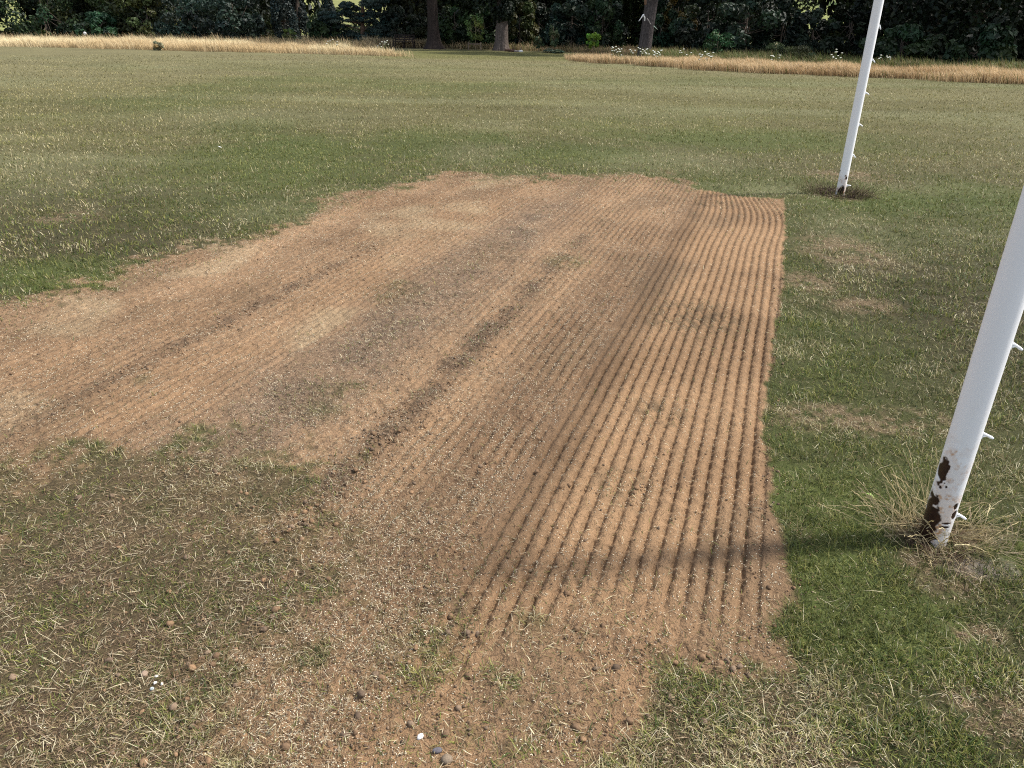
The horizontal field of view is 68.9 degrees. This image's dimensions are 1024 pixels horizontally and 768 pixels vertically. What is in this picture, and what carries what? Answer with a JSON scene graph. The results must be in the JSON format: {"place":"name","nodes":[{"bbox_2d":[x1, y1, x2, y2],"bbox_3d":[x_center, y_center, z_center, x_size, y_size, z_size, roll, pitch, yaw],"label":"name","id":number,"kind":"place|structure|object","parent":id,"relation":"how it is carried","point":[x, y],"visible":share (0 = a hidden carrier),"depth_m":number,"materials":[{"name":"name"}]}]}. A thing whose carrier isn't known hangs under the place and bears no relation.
{"place":"outdoors","nodes":[
{"label":"outdoors","id":0,"kind":"place"},
{"bbox_2d":[0,34,413,56],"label":"dry grass","id":1,"kind":"structure","parent":0,"point":[201,45],"depth_m":45.30,"materials":[{"name":"beige plant"}]},
{"bbox_2d":[0,31,425,48],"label":"rough grass","id":2,"kind":"structure","parent":0,"point":[368,43],"depth_m":54.01,"materials":[{"name":"beige plant"}]},
{"bbox_2d":[361,35,426,47],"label":"rough grass","id":3,"kind":"structure","parent":0,"point":[422,43],"depth_m":54.89,"materials":[{"name":"plant"}]},
{"bbox_2d":[0,0,836,35],"bbox_3d":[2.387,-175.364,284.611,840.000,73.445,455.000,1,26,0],"label":"hill","id":4,"kind":"structure","parent":0,"point":[356,2],"depth_m":129.44,"materials":[{"name":"green plant"}]},
{"bbox_2d":[0,32,1023,767],"bbox_3d":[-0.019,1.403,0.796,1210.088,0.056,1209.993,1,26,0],"label":"ground","id":5,"kind":"structure","parent":0,"point":[784,462],"depth_m":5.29,"materials":[{"name":"plant"}]},
{"bbox_2d":[0,0,14,36],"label":"shrub","id":6,"kind":"object","parent":5,"relation":"on","point":[2,15],"visible":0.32,"depth_m":60.54,"materials":[{"name":"green plant"}]},
{"bbox_2d":[1,27,18,34],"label":"shrub","id":7,"kind":"object","parent":5,"relation":"on","point":[5,31],"visible":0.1,"depth_m":60.64,"materials":[{"name":"green plant"}]},
{"bbox_2d":[0,0,84,36],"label":"shrub","id":8,"kind":"object","parent":5,"relation":"on","point":[26,27],"visible":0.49,"depth_m":58.82,"materials":[{"name":"green plant"}]},
{"bbox_2d":[10,0,80,33],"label":"woodland tree","id":9,"kind":"object","parent":5,"relation":"on","point":[32,11],"visible":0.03,"depth_m":82.61,"materials":[{"name":"green plant"}]},
{"bbox_2d":[18,0,159,34],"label":"broadleaf tree","id":10,"kind":"object","parent":5,"relation":"on","point":[56,15],"visible":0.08,"depth_m":69.16,"materials":[{"name":"green plant"}]},
{"bbox_2d":[72,11,120,38],"bbox_3d":[-32.783,-28.065,58.743,3.454,2.383,3.464,1,26,0],"label":"shrub","id":11,"kind":"object","parent":5,"relation":"on","point":[92,21],"visible":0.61,"depth_m":58.20,"materials":[{"name":"green plant"}]},
{"bbox_2d":[55,0,158,31],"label":"broadleaf tree","id":12,"kind":"object","parent":5,"relation":"on","point":[90,8],"visible":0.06,"depth_m":68.06,"materials":[{"name":"green plant"}]},
{"bbox_2d":[85,0,142,35],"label":"shrub","id":13,"kind":"object","parent":5,"relation":"on","point":[99,4],"visible":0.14,"depth_m":60.27,"materials":[{"name":"green plant"}]},
{"bbox_2d":[140,670,147,676],"bbox_3d":[-0.996,0.786,2.021,0.018,0.018,0.020,1,26,0],"label":"stone","id":14,"kind":"object","parent":5,"relation":"on","point":[144,672],"visible":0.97,"depth_m":2.02,"materials":[{"name":"stone"}]},
{"bbox_2d":[109,0,180,37],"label":"shrub","id":15,"kind":"object","parent":5,"relation":"on","point":[128,27],"visible":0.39,"depth_m":59.33,"materials":[{"name":"green plant"}]},
{"bbox_2d":[153,41,163,49],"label":"weed clump","id":16,"kind":"object","parent":5,"relation":"on","point":[158,45],"visible":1,"depth_m":43.76,"materials":[{"name":"green plant"}]},
{"bbox_2d":[151,0,230,40],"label":"shrub","id":17,"kind":"object","parent":5,"relation":"on","point":[185,26],"visible":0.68,"depth_m":56.14,"materials":[{"name":"green plant"}]},
{"bbox_2d":[130,0,269,35],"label":"broadleaf tree","id":18,"kind":"object","parent":5,"relation":"on","point":[249,10],"visible":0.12,"depth_m":64.25,"materials":[{"name":"green plant"}]},
{"bbox_2d":[192,0,267,41],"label":"shrub","id":19,"kind":"object","parent":5,"relation":"on","point":[252,28],"visible":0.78,"depth_m":55.52,"materials":[{"name":"green plant"}]},
{"bbox_2d":[238,0,290,38],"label":"broadleaf tree","id":20,"kind":"object","parent":5,"relation":"on","point":[265,5],"visible":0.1,"depth_m":74.94,"materials":[{"name":"green plant"}]},
{"bbox_2d":[269,0,301,41],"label":"conifer","id":21,"kind":"object","parent":5,"relation":"on","point":[280,14],"visible":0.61,"depth_m":57.08,"materials":[{"name":"green plant"}]},
{"bbox_2d":[257,0,322,36],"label":"woodland tree","id":22,"kind":"object","parent":5,"relation":"on","point":[317,5],"visible":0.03,"depth_m":90.38,"materials":[{"name":"green plant"}]},
{"bbox_2d":[282,28,297,40],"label":"shrub","id":23,"kind":"object","parent":5,"relation":"on","point":[290,33],"visible":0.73,"depth_m":55.13,"materials":[{"name":"green plant"}]},
{"bbox_2d":[286,0,309,40],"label":"conifer","id":24,"kind":"object","parent":5,"relation":"on","point":[301,15],"visible":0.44,"depth_m":59.03,"materials":[{"name":"green plant"}]},
{"bbox_2d":[306,7,341,44],"bbox_3d":[-14.304,-27.177,56.889,2.662,2.836,2.840,1,26,0],"label":"shrub","id":25,"kind":"object","parent":5,"relation":"on","point":[316,28],"visible":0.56,"depth_m":56.25,"materials":[{"name":"green plant"}]},
{"bbox_2d":[321,0,335,11],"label":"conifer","id":26,"kind":"object","parent":5,"relation":"on","point":[328,5],"visible":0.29,"depth_m":62.31,"materials":[{"name":"green plant"}]},
{"bbox_2d":[308,6,369,33],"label":"shrub","id":27,"kind":"object","parent":5,"relation":"on","point":[313,17],"visible":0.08,"depth_m":67.00,"materials":[{"name":"green plant"}]},
{"bbox_2d":[317,0,405,42],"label":"pine tree","id":28,"kind":"object","parent":5,"relation":"on","point":[369,18],"visible":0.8,"depth_m":56.02,"materials":[{"name":"green plant"}]},
{"bbox_2d":[0,172,786,767],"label":"soil","id":29,"kind":"structure","parent":5,"relation":"on","point":[750,338],"depth_m":3.35,"materials":[{"name":"brown soil"}]},
{"bbox_2d":[417,733,422,739],"bbox_3d":[-0.228,0.876,1.854,0.015,0.012,0.017,1,26,0],"label":"pebble","id":30,"kind":"object","parent":29,"relation":"on","point":[420,736],"visible":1,"depth_m":1.85,"materials":[{"name":"stone"}]},
{"bbox_2d":[0,214,841,767],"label":"soil clods","id":31,"kind":"object","parent":29,"relation":"on","point":[374,674],"visible":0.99,"depth_m":2.17,"materials":[{"name":"brown soil"}]},
{"bbox_2d":[432,747,441,753],"bbox_3d":[-0.182,0.893,1.817,0.025,0.014,0.016,1,26,0],"label":"stone","id":32,"kind":"object","parent":29,"relation":"on","point":[437,750],"visible":1,"depth_m":1.81,"materials":[{"name":"stone"}]},
{"bbox_2d":[441,754,452,764],"bbox_3d":[-0.157,0.904,1.795,0.029,0.022,0.026,1,26,0],"label":"stone","id":33,"kind":"object","parent":29,"relation":"on","point":[446,759],"visible":1,"depth_m":1.79,"materials":[{"name":"stone"}]},
{"bbox_2d":[0,174,1023,767],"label":"straw","id":34,"kind":"object","parent":29,"relation":"on","point":[404,616],"visible":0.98,"depth_m":2.12,"materials":[{"name":"beige plant"}]},
{"bbox_2d":[379,4,407,40],"bbox_3d":[-8.928,-27.228,56.839,2.633,3.096,2.810,10,27,18],"label":"shrub","id":35,"kind":"object","parent":5,"relation":"on","point":[395,12],"visible":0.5,"depth_m":56.07,"materials":[{"name":"green plant"}]},
{"bbox_2d":[393,34,414,47],"bbox_3d":[-7.853,-24.898,54.206,1.500,0.901,0.578,4,26,7],"label":"park bench","id":36,"kind":"object","parent":5,"relation":"on","point":[404,37],"visible":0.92,"depth_m":54.29,"materials":[{"name":"brown wood"}]},
{"bbox_2d":[368,0,444,30],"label":"woodland tree","id":37,"kind":"object","parent":5,"relation":"on","point":[406,14],"visible":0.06,"depth_m":81.88,"materials":[{"name":"green plant"}]},
{"bbox_2d":[404,14,427,41],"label":"shrub","id":38,"kind":"object","parent":5,"relation":"on","point":[416,26],"visible":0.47,"depth_m":56.23,"materials":[{"name":"green plant"}]},
{"bbox_2d":[390,0,472,41],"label":"broadleaf tree","id":39,"kind":"object","parent":5,"relation":"on","point":[423,6],"visible":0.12,"depth_m":72.42,"materials":[{"name":"green plant"}]},
{"bbox_2d":[423,0,445,48],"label":"old tree","id":40,"kind":"object","parent":5,"relation":"on","point":[433,40],"visible":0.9,"depth_m":52.65,"materials":[{"name":"brown plant"}]},
{"bbox_2d":[438,0,477,45],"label":"shrub","id":41,"kind":"object","parent":5,"relation":"on","point":[455,33],"visible":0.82,"depth_m":55.05,"materials":[{"name":"green plant"}]},
{"bbox_2d":[464,13,484,49],"bbox_3d":[-2.600,-24.372,51.767,1.465,2.497,1.317,1,26,0],"label":"sapling","id":42,"kind":"object","parent":5,"relation":"on","point":[478,21],"visible":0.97,"depth_m":51.58,"materials":[{"name":"green plant"}]},
{"bbox_2d":[468,42,480,49],"bbox_3d":[-2.610,-23.500,51.910,0.950,0.550,0.060,1,26,0],"label":"tree guard","id":43,"kind":"object","parent":5,"relation":"on","point":[474,44],"visible":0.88,"depth_m":51.84,"materials":[{"name":"brown wood"}]},
{"bbox_2d":[470,3,495,44],"bbox_3d":[-2.113,-27.299,56.985,3.356,3.262,3.365,1,26,0],"label":"shrub","id":44,"kind":"object","parent":5,"relation":"on","point":[488,37],"visible":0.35,"depth_m":56.31,"materials":[{"name":"green plant"}]},
{"bbox_2d":[437,0,555,42],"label":"broadleaf tree","id":45,"kind":"object","parent":5,"relation":"on","point":[454,3],"visible":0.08,"depth_m":67.57,"materials":[{"name":"green plant"}]},
{"bbox_2d":[487,0,514,50],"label":"old tree","id":46,"kind":"object","parent":5,"relation":"on","point":[503,10],"visible":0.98,"depth_m":50.81,"materials":[{"name":"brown plant"}]},
{"bbox_2d":[0,154,1023,767],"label":"thatch","id":47,"kind":"object","parent":5,"relation":"on","point":[266,662],"visible":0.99,"depth_m":2.35,"materials":[{"name":"plant"}]},
{"bbox_2d":[508,0,539,47],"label":"shrub","id":48,"kind":"object","parent":5,"relation":"on","point":[529,33],"visible":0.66,"depth_m":53.31,"materials":[{"name":"green plant"}]},
{"bbox_2d":[470,0,590,44],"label":"broadleaf tree","id":49,"kind":"object","parent":5,"relation":"on","point":[545,2],"visible":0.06,"depth_m":64.77,"materials":[{"name":"green plant"}]},
{"bbox_2d":[515,1,562,46],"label":"shrub","id":50,"kind":"object","parent":5,"relation":"on","point":[541,12],"visible":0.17,"depth_m":55.52,"materials":[{"name":"green plant"}]},
{"bbox_2d":[534,36,543,51],"bbox_3d":[1.870,-23.188,51.009,0.726,1.130,0.638,-22,34,-39],"label":"sapling","id":51,"kind":"object","parent":5,"relation":"on","point":[539,44],"visible":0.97,"depth_m":50.89,"materials":[{"name":"green plant"}]},
{"bbox_2d":[542,47,553,52],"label":"weed clump","id":52,"kind":"object","parent":5,"relation":"on","point":[549,50],"visible":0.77,"depth_m":48.11,"materials":[{"name":"green plant"}]},
{"bbox_2d":[548,25,559,48],"bbox_3d":[2.838,-23.495,50.860,0.755,1.835,0.886,-7,27,-15],"label":"sapling","id":53,"kind":"object","parent":5,"relation":"on","point":[554,40],"visible":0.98,"depth_m":50.66,"materials":[{"name":"green plant"}]},
{"bbox_2d":[552,49,564,52],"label":"weed clump","id":54,"kind":"object","parent":5,"relation":"on","point":[558,51],"visible":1,"depth_m":47.88,"materials":[{"name":"green plant"}]},
{"bbox_2d":[541,0,602,47],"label":"shrub","id":55,"kind":"object","parent":5,"relation":"on","point":[569,32],"visible":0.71,"depth_m":52.50,"materials":[{"name":"green plant"}]},
{"bbox_2d":[586,32,600,48],"bbox_3d":[5.358,-22.413,49.127,1.045,1.451,1.070,1,26,0],"label":"sapling","id":56,"kind":"object","parent":5,"relation":"on","point":[596,37],"visible":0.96,"depth_m":48.81,"materials":[{"name":"green plant"}]},
{"bbox_2d":[549,0,644,46],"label":"broadleaf tree","id":57,"kind":"object","parent":5,"relation":"on","point":[630,6],"visible":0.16,"depth_m":62.65,"materials":[{"name":"green plant"}]},
{"bbox_2d":[577,0,629,48],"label":"shrub","id":58,"kind":"object","parent":5,"relation":"on","point":[610,14],"visible":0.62,"depth_m":51.47,"materials":[{"name":"green plant"}]},
{"bbox_2d":[611,46,621,59],"bbox_3d":[5.054,-15.917,36.061,0.594,0.762,0.455,1,26,0],"label":"wild carrot","id":59,"kind":"object","parent":5,"relation":"on","point":[612,48],"visible":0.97,"depth_m":36.01,"materials":[{"name":"white plant"}]},
{"bbox_2d":[629,47,643,58],"bbox_3d":[5.935,-15.700,35.676,0.690,0.725,0.356,6,26,10],"label":"wild carrot","id":60,"kind":"object","parent":5,"relation":"on","point":[635,51],"visible":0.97,"depth_m":35.60,"materials":[{"name":"white plant"}]},
{"bbox_2d":[637,0,657,55],"label":"old tree","id":61,"kind":"object","parent":5,"relation":"on","point":[648,23],"visible":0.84,"depth_m":44.76,"materials":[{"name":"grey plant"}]},
{"bbox_2d":[615,0,681,43],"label":"woodland tree","id":62,"kind":"object","parent":5,"relation":"on","point":[636,33],"visible":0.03,"depth_m":75.72,"materials":[{"name":"green plant"}]},
{"bbox_2d":[644,48,662,57],"bbox_3d":[6.477,-15.091,34.428,0.915,0.723,0.461,1,26,0],"label":"wild carrot","id":63,"kind":"object","parent":5,"relation":"on","point":[655,53],"visible":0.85,"depth_m":34.34,"materials":[{"name":"white plant"}]},
{"bbox_2d":[651,0,678,48],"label":"shrub","id":64,"kind":"object","parent":5,"relation":"on","point":[659,40],"visible":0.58,"depth_m":49.97,"materials":[{"name":"green plant"}]},
{"bbox_2d":[662,0,698,48],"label":"shrub","id":65,"kind":"object","parent":5,"relation":"on","point":[667,19],"visible":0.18,"depth_m":50.64,"materials":[{"name":"green plant"}]},
{"bbox_2d":[631,0,759,35],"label":"broadleaf tree","id":66,"kind":"object","parent":5,"relation":"on","point":[681,10],"visible":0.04,"depth_m":57.48,"materials":[{"name":"green plant"}]},
{"bbox_2d":[698,51,713,61],"bbox_3d":[8.520,-14.181,32.636,0.686,0.687,0.488,1,26,0],"label":"wild carrot","id":67,"kind":"object","parent":5,"relation":"on","point":[706,55],"visible":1,"depth_m":32.56,"materials":[{"name":"white plant"}]},
{"bbox_2d":[671,0,747,51],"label":"shrub","id":68,"kind":"object","parent":5,"relation":"on","point":[688,34],"visible":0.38,"depth_m":46.58,"materials":[{"name":"green plant"}]},
{"bbox_2d":[702,29,735,53],"bbox_3d":[11.797,-19.347,42.620,1.932,1.723,2.087,1,26,0],"label":"sapling","id":69,"kind":"object","parent":5,"relation":"on","point":[714,34],"visible":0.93,"depth_m":42.37,"materials":[{"name":"green plant"}]},
{"bbox_2d":[699,0,787,53],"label":"shrub","id":70,"kind":"object","parent":5,"relation":"on","point":[727,13],"visible":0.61,"depth_m":43.04,"materials":[{"name":"green plant"}]},
{"bbox_2d":[678,0,822,51],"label":"broadleaf tree","id":71,"kind":"object","parent":5,"relation":"on","point":[752,14],"visible":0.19,"depth_m":52.33,"materials":[{"name":"green plant"}]},
{"bbox_2d":[764,42,787,56],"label":"weed clump","id":72,"kind":"object","parent":5,"relation":"on","point":[774,46],"visible":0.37,"depth_m":39.01,"materials":[{"name":"green plant"}]},
{"bbox_2d":[753,0,810,52],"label":"shrub","id":73,"kind":"object","parent":5,"relation":"on","point":[765,38],"visible":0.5,"depth_m":44.59,"materials":[{"name":"green plant"}]},
{"bbox_2d":[777,45,815,58],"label":"weed clump","id":74,"kind":"object","parent":5,"relation":"on","point":[795,48],"visible":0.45,"depth_m":37.67,"materials":[{"name":"green plant"}]},
{"bbox_2d":[782,7,839,56],"bbox_3d":[18.151,-21.193,45.206,3.338,2.965,2.858,1,26,0],"label":"shrub","id":75,"kind":"object","parent":5,"relation":"on","point":[811,41],"visible":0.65,"depth_m":44.63,"materials":[{"name":"green plant"}]},
{"bbox_2d":[810,18,846,55],"bbox_3d":[19.492,-21.391,46.202,2.308,2.499,2.101,-9,27,-20],"label":"shrub","id":76,"kind":"object","parent":5,"relation":"on","point":[824,22],"visible":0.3,"depth_m":45.35,"materials":[{"name":"green plant"}]},
{"bbox_2d":[791,163,882,200],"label":"long grass","id":77,"kind":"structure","parent":5,"relation":"on","point":[823,191],"depth_m":8.05,"materials":[{"name":"green plant"}]},
{"bbox_2d":[817,0,883,35],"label":"woodland tree","id":78,"kind":"object","parent":5,"relation":"on","point":[824,4],"visible":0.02,"depth_m":62.81,"materials":[{"name":"green plant"}]},
{"bbox_2d":[826,0,878,58],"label":"shrub","id":79,"kind":"object","parent":5,"relation":"on","point":[855,14],"visible":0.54,"depth_m":44.65,"materials":[{"name":"green plant"}]},
{"bbox_2d":[844,2,949,52],"bbox_3d":[35.393,-35.803,56.804,18.976,19.728,19.702,1,26,0],"label":"woodland tree","id":80,"kind":"object","parent":5,"relation":"on","point":[885,25],"depth_m":59.37,"materials":[{"name":"green plant"}]},
{"bbox_2d":[858,22,947,61],"bbox_3d":[19.433,-16.895,37.256,4.010,2.151,3.582,1,26,0],"label":"shrub","id":81,"kind":"object","parent":5,"relation":"on","point":[927,46],"visible":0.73,"depth_m":36.30,"materials":[{"name":"green plant"}]},
{"bbox_2d":[818,442,1023,603],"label":"long grass","id":82,"kind":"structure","parent":5,"relation":"on","point":[924,540],"depth_m":2.60,"materials":[{"name":"plant"}]},
{"bbox_2d":[835,0,1023,547],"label":"football goal","id":83,"kind":"object","parent":5,"relation":"on","point":[995,344],"visible":0.91,"depth_m":2.38,"materials":[{"name":"white paint"}]},
{"bbox_2d":[840,0,1022,52],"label":"broadleaf tree","id":84,"kind":"object","parent":5,"relation":"on","point":[865,7],"visible":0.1,"depth_m":46.30,"materials":[{"name":"green plant"}]},
{"bbox_2d":[866,0,1023,61],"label":"broadleaf tree","id":85,"kind":"object","parent":5,"relation":"on","point":[923,12],"visible":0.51,"depth_m":39.03,"materials":[{"name":"green plant"}]},
{"bbox_2d":[943,13,1018,64],"bbox_3d":[21.840,-15.667,34.292,3.101,2.564,3.070,1,26,0],"label":"shrub","id":86,"kind":"object","parent":5,"relation":"on","point":[997,36],"visible":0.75,"depth_m":33.59,"materials":[{"name":"green plant"}]},
{"bbox_2d":[947,0,1023,53],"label":"broadleaf tree","id":87,"kind":"object","parent":5,"relation":"on","point":[1016,22],"visible":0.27,"depth_m":38.40,"materials":[{"name":"green plant"}]},
{"bbox_2d":[0,171,1023,767],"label":"grass seed","id":88,"kind":"object","parent":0,"point":[410,469],"depth_m":2.98,"materials":[{"name":"plant"}]},
{"bbox_2d":[442,40,762,55],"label":"rough grass","id":89,"kind":"structure","parent":0,"point":[626,51],"depth_m":51.94,"materials":[{"name":"plant"}]},
{"bbox_2d":[565,52,1023,83],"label":"dry grass","id":90,"kind":"structure","parent":0,"point":[977,74],"depth_m":29.42,"materials":[{"name":"beige plant"}]},
{"bbox_2d":[641,46,1023,70],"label":"rough grass","id":91,"kind":"structure","parent":0,"point":[898,61],"depth_m":35.55,"materials":[{"name":"plant"}]}
]}

